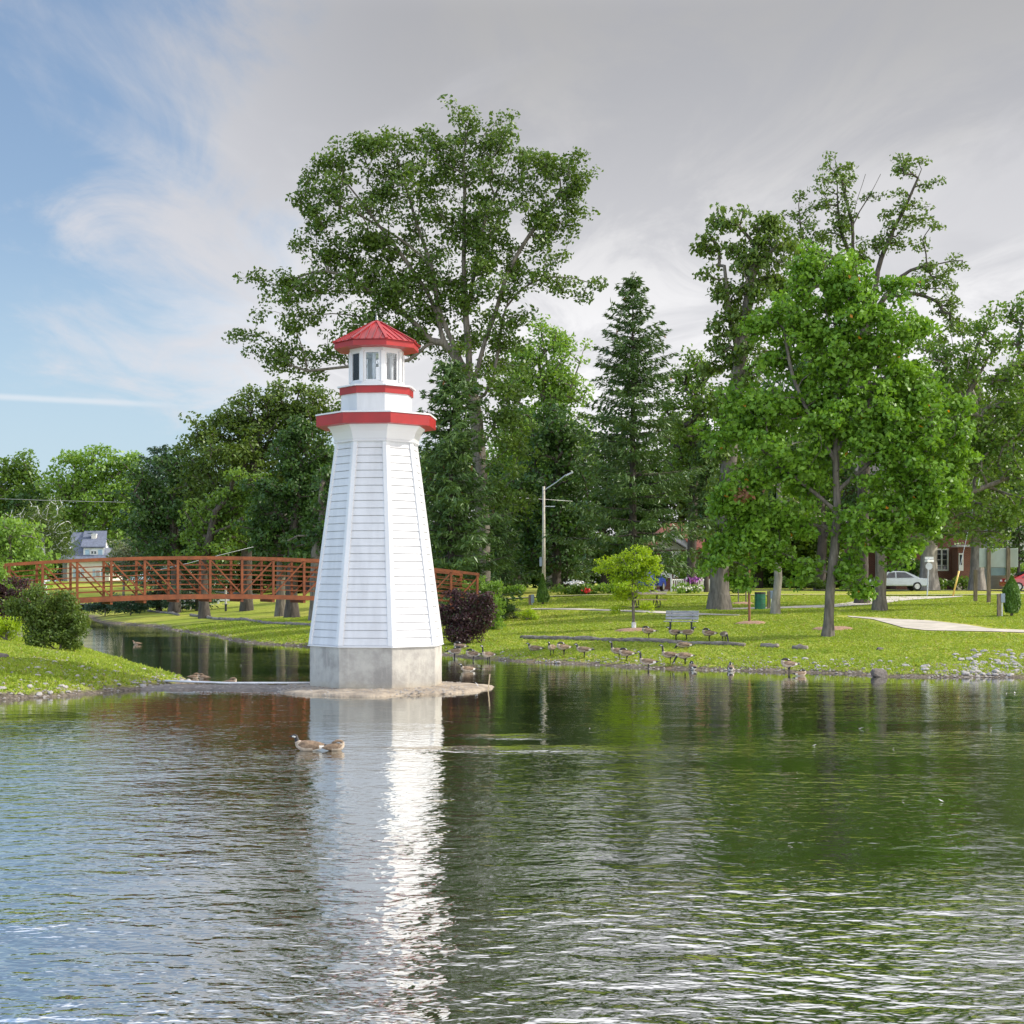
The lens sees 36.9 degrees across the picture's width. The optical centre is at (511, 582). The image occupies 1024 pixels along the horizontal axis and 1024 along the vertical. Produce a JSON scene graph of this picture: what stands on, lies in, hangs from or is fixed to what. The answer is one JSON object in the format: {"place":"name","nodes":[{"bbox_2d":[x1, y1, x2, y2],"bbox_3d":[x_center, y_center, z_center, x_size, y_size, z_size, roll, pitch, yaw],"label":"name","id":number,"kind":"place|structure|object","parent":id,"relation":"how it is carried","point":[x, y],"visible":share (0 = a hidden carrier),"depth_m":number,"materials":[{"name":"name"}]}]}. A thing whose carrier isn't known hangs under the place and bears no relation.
{"place":"outdoors","nodes":[
{"label":"outdoors","id":0,"kind":"place"},
{"bbox_2d":[0,617,1023,1023],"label":"water","id":1,"kind":"structure","parent":0,"point":[526,843],"depth_m":17.33,"materials":[{"name":"liquid"}]},
{"bbox_2d":[289,734,326,750],"bbox_3d":[-3.606,2.864,27.439,0.753,0.327,0.229,0,0,0],"label":"goose","id":2,"kind":"object","parent":1,"relation":"on","point":[307,745],"visible":1,"depth_m":27.36},
{"bbox_2d":[322,739,343,750],"bbox_3d":[-3.224,2.909,27.433,0.462,0.223,0.167,0,0,-8],"label":"goose","id":3,"kind":"object","parent":1,"relation":"on","point":[334,745],"visible":1,"depth_m":27.39},
{"bbox_2d":[279,681,493,696],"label":"sandbank","id":4,"kind":"structure","parent":1,"relation":"in","point":[341,692],"depth_m":41.39,"materials":[{"name":"sand"}]},
{"bbox_2d":[308,315,443,688],"bbox_3d":[-3.830,-2.140,43.500,3.756,10.880,3.756,0,0,0],"label":"lighthouse","id":5,"kind":"object","parent":4,"relation":"on","point":[375,622],"visible":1,"depth_m":42.36,"materials":[{"name":"wood"}]},
{"bbox_2d":[351,351,359,382],"bbox_3d":[-4.364,-6.045,43.051,0.050,0.850,0.470,0,0,-40],"label":"window","id":6,"kind":"structure","parent":5,"relation":"in","point":[355,356],"depth_m":43.08,"materials":[{"name":"white glass"}]},
{"bbox_2d":[364,350,380,380],"bbox_3d":[-3.890,-6.045,42.805,0.470,0.850,0.050,0,0,5],"label":"window","id":7,"kind":"structure","parent":5,"relation":"in","point":[379,351],"depth_m":42.77,"materials":[{"name":"white wood"}]},
{"bbox_2d":[385,351,397,381],"bbox_3d":[-3.381,-6.045,42.966,0.470,0.850,0.050,0,0,-40],"label":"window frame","id":8,"kind":"structure","parent":5,"relation":"in","point":[386,352],"depth_m":42.95,"materials":[{"name":"white wood"}]},
{"bbox_2d":[0,581,1023,699],"bbox_3d":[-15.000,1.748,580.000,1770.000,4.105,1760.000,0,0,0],"label":"ground","id":9,"kind":"structure","parent":0,"point":[263,610],"depth_m":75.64,"materials":[{"name":"plant"}]},
{"bbox_2d":[0,562,20,608],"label":"light bush","id":10,"kind":"object","parent":9,"relation":"on","point":[3,573],"visible":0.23,"depth_m":62.24,"materials":[{"name":"green plant"}]},
{"bbox_2d":[0,613,30,640],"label":"juniper bush","id":11,"kind":"object","parent":9,"relation":"on","point":[10,625],"visible":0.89,"depth_m":56.58,"materials":[{"name":"green plant"}]},
{"bbox_2d":[0,576,34,636],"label":"barberry bush","id":12,"kind":"object","parent":9,"relation":"on","point":[5,592],"visible":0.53,"depth_m":60.95,"materials":[{"name":"purple plant"}]},
{"bbox_2d":[0,448,54,522],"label":"walnut tree","id":13,"kind":"object","parent":9,"relation":"on","point":[14,474],"visible":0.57,"depth_m":185.16,"materials":[{"name":"green plant"}]},
{"bbox_2d":[0,511,60,600],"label":"maple tree","id":14,"kind":"object","parent":9,"relation":"on","point":[9,552],"visible":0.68,"depth_m":73.67,"materials":[{"name":"green plant"}]},
{"bbox_2d":[0,481,71,571],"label":"walnut tree","id":15,"kind":"object","parent":9,"relation":"on","point":[13,504],"visible":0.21,"depth_m":182.16,"materials":[{"name":"green plant"}]},
{"bbox_2d":[1,493,81,592],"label":"birch tree","id":16,"kind":"object","parent":9,"relation":"on","point":[52,532],"visible":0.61,"depth_m":131.65,"materials":[{"name":"green plant"}]},
{"bbox_2d":[0,583,91,650],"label":"round bush","id":17,"kind":"object","parent":9,"relation":"on","point":[65,626],"visible":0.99,"depth_m":52.02,"materials":[{"name":"green plant"}]},
{"bbox_2d":[59,531,121,580],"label":"white house","id":18,"kind":"structure","parent":9,"relation":"on","point":[93,544],"depth_m":175.72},
{"bbox_2d":[34,442,147,547],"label":"walnut tree","id":19,"kind":"object","parent":9,"relation":"on","point":[81,488],"visible":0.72,"depth_m":181.08,"materials":[{"name":"green plant"}]},
{"bbox_2d":[82,602,127,615],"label":"spreading juniper","id":20,"kind":"object","parent":9,"relation":"on","point":[95,605],"visible":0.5,"depth_m":127.96,"materials":[{"name":"green plant"}]},
{"bbox_2d":[105,533,140,601],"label":"olive tree","id":21,"kind":"object","parent":9,"relation":"on","point":[122,549],"visible":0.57,"depth_m":149.92,"materials":[{"name":"green plant"}]},
{"bbox_2d":[105,594,154,614],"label":"spreading juniper","id":22,"kind":"object","parent":9,"relation":"on","point":[124,605],"visible":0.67,"depth_m":123.75,"materials":[{"name":"green plant"}]},
{"bbox_2d":[101,533,188,581],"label":"background bush","id":23,"kind":"object","parent":9,"relation":"on","point":[131,566],"visible":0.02,"depth_m":169.33,"materials":[{"name":"green plant"}]},
{"bbox_2d":[105,444,194,612],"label":"spruce tree","id":24,"kind":"object","parent":9,"relation":"on","point":[156,472],"visible":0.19,"depth_m":127.41,"materials":[{"name":"green plant"}]},
{"bbox_2d":[108,445,221,612],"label":"maple tree","id":25,"kind":"object","parent":9,"relation":"on","point":[155,519],"visible":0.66,"depth_m":119.40,"materials":[{"name":"green plant"}]},
{"bbox_2d":[156,455,239,610],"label":"spruce tree","id":26,"kind":"object","parent":9,"relation":"on","point":[189,603],"visible":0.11,"depth_m":121.41,"materials":[{"name":"green plant"}]},
{"bbox_2d":[140,684,286,690],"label":"gravel spit","id":27,"kind":"structure","parent":9,"relation":"on","point":[248,687],"depth_m":43.06,"materials":[{"name":"gravel"}]},
{"bbox_2d":[164,680,309,683],"bbox_3d":[-7.782,2.860,44.113,4.587,0.100,0.185,0,0,7],"label":"pipe","id":28,"kind":"object","parent":27,"relation":"on","point":[185,681],"visible":0.84,"depth_m":44.05,"materials":[{"name":"white plastic"}]},
{"bbox_2d":[172,466,277,618],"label":"linden tree","id":29,"kind":"object","parent":9,"relation":"on","point":[210,526],"visible":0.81,"depth_m":107.93,"materials":[{"name":"green plant"}]},
{"bbox_2d":[192,456,271,586],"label":"background tree","id":30,"kind":"object","parent":9,"relation":"on","point":[233,553],"visible":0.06,"depth_m":155.42,"materials":[{"name":"green plant"}]},
{"bbox_2d":[3,556,479,636],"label":"footbridge","id":31,"kind":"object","parent":9,"relation":"on","point":[168,597],"visible":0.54,"depth_m":67.16,"materials":[{"name":"metal"}]},
{"bbox_2d":[208,545,285,591],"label":"background bush","id":32,"kind":"object","parent":9,"relation":"on","point":[238,582],"visible":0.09,"depth_m":157.04,"materials":[{"name":"green plant"}]},
{"bbox_2d":[164,376,340,610],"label":"maple tree","id":33,"kind":"object","parent":9,"relation":"on","point":[276,409],"visible":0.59,"depth_m":115.31,"materials":[{"name":"green plant"}]},
{"bbox_2d":[236,552,302,589],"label":"background bush","id":34,"kind":"object","parent":9,"relation":"on","point":[270,582],"visible":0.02,"depth_m":156.93,"materials":[{"name":"green plant"}]},
{"bbox_2d":[247,483,308,616],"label":"linden tree","id":35,"kind":"object","parent":9,"relation":"on","point":[279,607],"visible":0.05,"depth_m":103.72,"materials":[{"name":"brown plant"}]},
{"bbox_2d":[231,413,333,617],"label":"maple tree","id":36,"kind":"object","parent":9,"relation":"on","point":[289,495],"visible":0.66,"depth_m":99.48,"materials":[{"name":"green plant"}]},
{"bbox_2d":[252,437,327,589],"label":"background tree","id":37,"kind":"object","parent":9,"relation":"on","point":[269,573],"visible":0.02,"depth_m":149.14,"materials":[{"name":"green plant"}]},
{"bbox_2d":[278,462,331,620],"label":"linden tree","id":38,"kind":"object","parent":9,"relation":"on","point":[314,534],"visible":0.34,"depth_m":92.69,"materials":[{"name":"green plant"}]},
{"bbox_2d":[221,94,608,584],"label":"maple tree","id":39,"kind":"object","parent":9,"relation":"on","point":[394,289],"visible":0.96,"depth_m":87.55,"materials":[{"name":"green plant"}]},
{"bbox_2d":[419,420,496,577],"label":"background tree","id":40,"kind":"object","parent":9,"relation":"on","point":[434,494],"visible":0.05,"depth_m":150.37,"materials":[{"name":"green plant"}]},
{"bbox_2d":[438,588,497,643],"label":"barberry bush","id":41,"kind":"object","parent":9,"relation":"on","point":[467,622],"visible":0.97,"depth_m":66.26,"materials":[{"name":"purple plant"}]},
{"bbox_2d":[417,357,524,622],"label":"spruce tree","id":42,"kind":"object","parent":9,"relation":"on","point":[450,505],"visible":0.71,"depth_m":79.38,"materials":[{"name":"green plant"}]},
{"bbox_2d":[472,575,495,629],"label":"willow shrub","id":43,"kind":"object","parent":9,"relation":"on","point":[481,583],"visible":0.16,"depth_m":73.37,"materials":[{"name":"green plant"}]},
{"bbox_2d":[482,580,506,629],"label":"willow shrub","id":44,"kind":"object","parent":9,"relation":"on","point":[494,586],"visible":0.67,"depth_m":73.39,"materials":[{"name":"green plant"}]},
{"bbox_2d":[479,595,515,619],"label":"green bush","id":45,"kind":"object","parent":9,"relation":"on","point":[508,608],"visible":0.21,"depth_m":79.57,"materials":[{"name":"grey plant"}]},
{"bbox_2d":[465,475,535,594],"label":"spruce tree","id":46,"kind":"object","parent":9,"relation":"on","point":[509,579],"visible":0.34,"depth_m":105.49,"materials":[{"name":"green plant"}]},
{"bbox_2d":[0,622,1023,698],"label":"pebbles","id":47,"kind":"object","parent":9,"relation":"on","point":[549,660],"visible":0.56,"depth_m":45.66,"materials":[{"name":"stone"}]},
{"bbox_2d":[503,584,526,595],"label":"garden shrub","id":48,"kind":"object","parent":9,"relation":"on","point":[511,588],"visible":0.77,"depth_m":103.73,"materials":[{"name":"green plant"}]},
{"bbox_2d":[462,411,574,584],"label":"background tree","id":49,"kind":"object","parent":9,"relation":"on","point":[496,475],"visible":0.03,"depth_m":145.52,"materials":[{"name":"green plant"}]},
{"bbox_2d":[513,608,539,620],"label":"potentilla bush","id":50,"kind":"object","parent":9,"relation":"on","point":[528,614],"visible":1,"depth_m":79.29,"materials":[{"name":"green plant"}]},
{"bbox_2d":[536,573,549,603],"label":"cedar","id":51,"kind":"object","parent":9,"relation":"on","point":[542,595],"visible":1,"depth_m":91.39,"materials":[{"name":"green plant"}]},
{"bbox_2d":[485,313,603,589],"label":"ash tree","id":52,"kind":"object","parent":9,"relation":"on","point":[562,391],"visible":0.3,"depth_m":125.27,"materials":[{"name":"green plant"}]},
{"bbox_2d":[520,635,569,639],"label":"timber log","id":53,"kind":"object","parent":9,"relation":"on","point":[543,637],"visible":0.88,"depth_m":66.18,"materials":[{"name":"grey wood"}]},
{"bbox_2d":[492,401,603,591],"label":"maple tree","id":54,"kind":"object","parent":9,"relation":"on","point":[550,438],"visible":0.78,"depth_m":111.26,"materials":[{"name":"green plant"}]},
{"bbox_2d":[539,472,572,582],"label":"street lamp","id":55,"kind":"object","parent":9,"relation":"on","point":[542,561],"visible":0.92,"depth_m":102.31,"materials":[{"name":"metal"}]},
{"bbox_2d":[523,439,606,588],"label":"spruce tree","id":56,"kind":"object","parent":9,"relation":"on","point":[572,574],"visible":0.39,"depth_m":112.14,"materials":[{"name":"green plant"}]},
{"bbox_2d":[548,582,612,594],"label":"garden shrub","id":57,"kind":"object","parent":9,"relation":"on","point":[572,589],"visible":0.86,"depth_m":102.71,"materials":[{"name":"green plant"}]},
{"bbox_2d":[567,636,622,641],"bbox_3d":[3.444,2.347,63.718,0.288,0.263,3.551,0,0,-36],"label":"timber log","id":58,"kind":"object","parent":9,"relation":"on","point":[583,638],"visible":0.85,"depth_m":63.77,"materials":[{"name":"grey wood"}]},
{"bbox_2d":[547,407,677,583],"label":"background tree","id":59,"kind":"object","parent":9,"relation":"on","point":[603,578],"visible":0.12,"depth_m":148.47,"materials":[{"name":"green plant"}]},
{"bbox_2d":[542,272,713,597],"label":"spruce tree","id":60,"kind":"object","parent":9,"relation":"on","point":[626,348],"visible":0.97,"depth_m":94.35,"materials":[{"name":"green plant"}]},
{"bbox_2d":[615,628,641,631],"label":"mulch ring","id":61,"kind":"object","parent":9,"relation":"on","point":[630,629],"visible":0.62,"depth_m":68.47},
{"bbox_2d":[591,544,664,627],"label":"japanese maple","id":62,"kind":"object","parent":61,"relation":"on","point":[638,562],"visible":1,"depth_m":69.77,"materials":[{"name":"green plant"}]},
{"bbox_2d":[621,637,681,643],"bbox_3d":[5.564,2.337,61.202,3.068,0.273,0.301,0,0,45],"label":"timber log","id":63,"kind":"object","parent":9,"relation":"on","point":[662,640],"visible":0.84,"depth_m":61.09,"materials":[{"name":"grey wood"}]},
{"bbox_2d":[594,409,712,582],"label":"background tree","id":64,"kind":"object","parent":9,"relation":"on","point":[682,519],"visible":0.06,"depth_m":150.94,"materials":[{"name":"green plant"}]},
{"bbox_2d":[663,610,698,628],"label":"park bench","id":65,"kind":"object","parent":9,"relation":"on","point":[692,616],"visible":0.98,"depth_m":66.79,"materials":[{"name":"grey wood"}]},
{"bbox_2d":[668,550,703,584],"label":"weeping tree","id":66,"kind":"object","parent":9,"relation":"on","point":[681,574],"visible":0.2,"depth_m":111.91,"materials":[{"name":"green plant"}]},
{"bbox_2d":[644,524,728,589],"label":"brick bungalow","id":67,"kind":"object","parent":9,"relation":"on","point":[678,544],"visible":0.12,"depth_m":119.95,"materials":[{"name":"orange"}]},
{"bbox_2d":[650,343,725,591],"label":"maple tree","id":68,"kind":"object","parent":9,"relation":"on","point":[696,404],"visible":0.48,"depth_m":107.48,"materials":[{"name":"green plant"}]},
{"bbox_2d":[671,582,704,593],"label":"garden shrub","id":69,"kind":"object","parent":9,"relation":"on","point":[681,589],"visible":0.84,"depth_m":103.75,"materials":[{"name":"green plant"}]},
{"bbox_2d":[670,577,709,591],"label":"picket fence","id":70,"kind":"object","parent":9,"relation":"on","point":[671,583],"visible":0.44,"depth_m":107.53,"materials":[{"name":"white paint"}]},
{"bbox_2d":[680,422,718,591],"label":"spruce tree","id":71,"kind":"object","parent":9,"relation":"on","point":[699,492],"visible":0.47,"depth_m":105.69,"materials":[{"name":"green plant"}]},
{"bbox_2d":[681,641,745,646],"bbox_3d":[7.696,2.339,59.019,0.220,0.222,3.131,0,0,-42],"label":"timber log","id":72,"kind":"object","parent":9,"relation":"on","point":[718,643],"visible":0.8,"depth_m":58.76,"materials":[{"name":"grey wood"}]},
{"bbox_2d":[729,550,758,620],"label":"young tree","id":73,"kind":"object","parent":9,"relation":"on","point":[738,558],"visible":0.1,"depth_m":70.75,"materials":[{"name":"red plant"}]},
{"bbox_2d":[688,202,803,609],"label":"chestnut tree","id":74,"kind":"object","parent":9,"relation":"on","point":[754,261],"visible":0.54,"depth_m":80.75,"materials":[{"name":"green plant"}]},
{"bbox_2d":[676,424,837,587],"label":"background tree","id":75,"kind":"object","parent":9,"relation":"on","point":[759,573],"visible":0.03,"depth_m":148.90,"materials":[{"name":"green plant"}]},
{"bbox_2d":[754,592,765,608],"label":"litter drum","id":76,"kind":"object","parent":9,"relation":"on","point":[760,598],"visible":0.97,"depth_m":80.55,"materials":[{"name":"green paint"}]},
{"bbox_2d":[744,426,831,613],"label":"plane tree","id":77,"kind":"object","parent":9,"relation":"on","point":[775,608],"visible":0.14,"depth_m":76.28,"materials":[{"name":"green plant"}]},
{"bbox_2d":[768,576,825,590],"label":"garden shrub","id":78,"kind":"object","parent":9,"relation":"on","point":[816,583],"visible":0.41,"depth_m":117.44,"materials":[{"name":"green plant"}]},
{"bbox_2d":[750,563,843,587],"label":"background bush","id":79,"kind":"object","parent":9,"relation":"on","point":[766,574],"visible":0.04,"depth_m":157.60,"materials":[{"name":"green plant"}]},
{"bbox_2d":[739,318,902,589],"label":"elm tree","id":80,"kind":"object","parent":9,"relation":"on","point":[823,537],"visible":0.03,"depth_m":123.63,"materials":[{"name":"green plant"}]},
{"bbox_2d":[783,408,858,577],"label":"background tree","id":81,"kind":"object","parent":9,"relation":"on","point":[800,547],"visible":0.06,"depth_m":146.30,"materials":[{"name":"green plant"}]},
{"bbox_2d":[688,238,984,636],"bbox_3d":[12.908,-5.712,61.292,11.795,15.842,4.908,0,0,0],"label":"maple tree","id":82,"kind":"object","parent":9,"relation":"on","point":[899,423],"visible":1,"depth_m":60.85,"materials":[{"name":"green plant"}]},
{"bbox_2d":[772,151,975,602],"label":"maple tree","id":83,"kind":"object","parent":9,"relation":"on","point":[843,225],"visible":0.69,"depth_m":87.23,"materials":[{"name":"green plant"}]},
{"bbox_2d":[888,558,919,576],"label":"garden shrub","id":84,"kind":"object","parent":9,"relation":"on","point":[915,571],"visible":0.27,"depth_m":123.44,"materials":[{"name":"green plant"}]},
{"bbox_2d":[843,463,970,589],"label":"brick house","id":85,"kind":"structure","parent":9,"relation":"on","point":[949,561],"depth_m":128.54,"materials":[{"name":"brick"}]},
{"bbox_2d":[937,548,948,570],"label":"window","id":86,"kind":"structure","parent":85,"relation":"in","point":[942,555],"depth_m":128.53,"materials":[{"name":"white paint"}]},
{"bbox_2d":[872,368,1002,590],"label":"street tree","id":87,"kind":"object","parent":9,"relation":"on","point":[931,551],"visible":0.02,"depth_m":116.49,"materials":[{"name":"green plant"}]},
{"bbox_2d":[871,299,1023,610],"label":"maple tree","id":88,"kind":"object","parent":9,"relation":"on","point":[1003,512],"visible":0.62,"depth_m":77.83,"materials":[{"name":"green plant"}]},
{"bbox_2d":[944,576,968,589],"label":"garden shrub","id":89,"kind":"object","parent":9,"relation":"on","point":[963,581],"visible":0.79,"depth_m":122.84,"materials":[{"name":"green plant"}]},
{"bbox_2d":[917,365,1023,590],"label":"street tree","id":90,"kind":"object","parent":9,"relation":"on","point":[974,559],"visible":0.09,"depth_m":119.61,"materials":[{"name":"green plant"}]},
{"bbox_2d":[973,548,1017,601],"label":"notice board","id":91,"kind":"object","parent":9,"relation":"on","point":[1007,558],"visible":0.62,"depth_m":86.23,"materials":[{"name":"grey wood"}]},
{"bbox_2d":[997,593,1004,616],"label":"power post","id":92,"kind":"object","parent":9,"relation":"on","point":[1000,599],"visible":1,"depth_m":70.92,"materials":[{"name":"brown wood"}]},
{"bbox_2d":[984,488,1023,588],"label":"grey house","id":93,"kind":"structure","parent":9,"relation":"on","point":[995,581],"depth_m":135.59,"materials":[{"name":"grey"}]},
{"bbox_2d":[991,461,1023,572],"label":"spruce tree","id":94,"kind":"object","parent":9,"relation":"on","point":[1016,540],"visible":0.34,"depth_m":117.70,"materials":[{"name":"green plant"}]},
{"bbox_2d":[992,290,1023,526],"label":"maple tree","id":95,"kind":"object","parent":9,"relation":"on","point":[1018,344],"visible":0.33,"depth_m":84.62,"materials":[{"name":"green plant"}]},
{"bbox_2d":[999,571,1023,590],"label":"parked car","id":96,"kind":"object","parent":9,"relation":"on","point":[1019,577],"visible":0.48,"depth_m":111.72,"materials":[{"name":"red paint"}]},
{"bbox_2d":[1002,575,1021,615],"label":"cedar","id":97,"kind":"object","parent":9,"relation":"on","point":[1012,604],"visible":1,"depth_m":70.99,"materials":[{"name":"green plant"}]},
{"bbox_2d":[0,0,1023,580],"label":"sky","id":98,"kind":"structure","parent":0,"point":[152,152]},
{"bbox_2d":[531,608,733,614],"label":"path","id":99,"kind":"structure","parent":0,"point":[631,611],"depth_m":81.14,"materials":[{"name":"concrete"}]},
{"bbox_2d":[638,589,667,593],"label":"driveway","id":100,"kind":"structure","parent":0,"point":[658,591],"depth_m":110.55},
{"bbox_2d":[637,571,665,590],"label":"parked car","id":101,"kind":"object","parent":100,"relation":"on","point":[662,582],"visible":0.3,"depth_m":108.48,"materials":[{"name":"blue paint"}]},
{"bbox_2d":[733,596,959,608],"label":"path","id":102,"kind":"structure","parent":0,"point":[887,597],"depth_m":88.16,"materials":[{"name":"concrete"}]},
{"bbox_2d":[849,616,1023,631],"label":"path","id":103,"kind":"structure","parent":0,"point":[922,624],"depth_m":65.15,"materials":[{"name":"concrete"}]},
{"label":"road","id":104,"kind":"structure","parent":0,"visible":0},
{"bbox_2d":[869,571,928,590],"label":"parked car","id":105,"kind":"object","parent":104,"relation":"on","point":[911,581],"visible":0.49,"depth_m":113.15,"materials":[{"name":"silver metal"}]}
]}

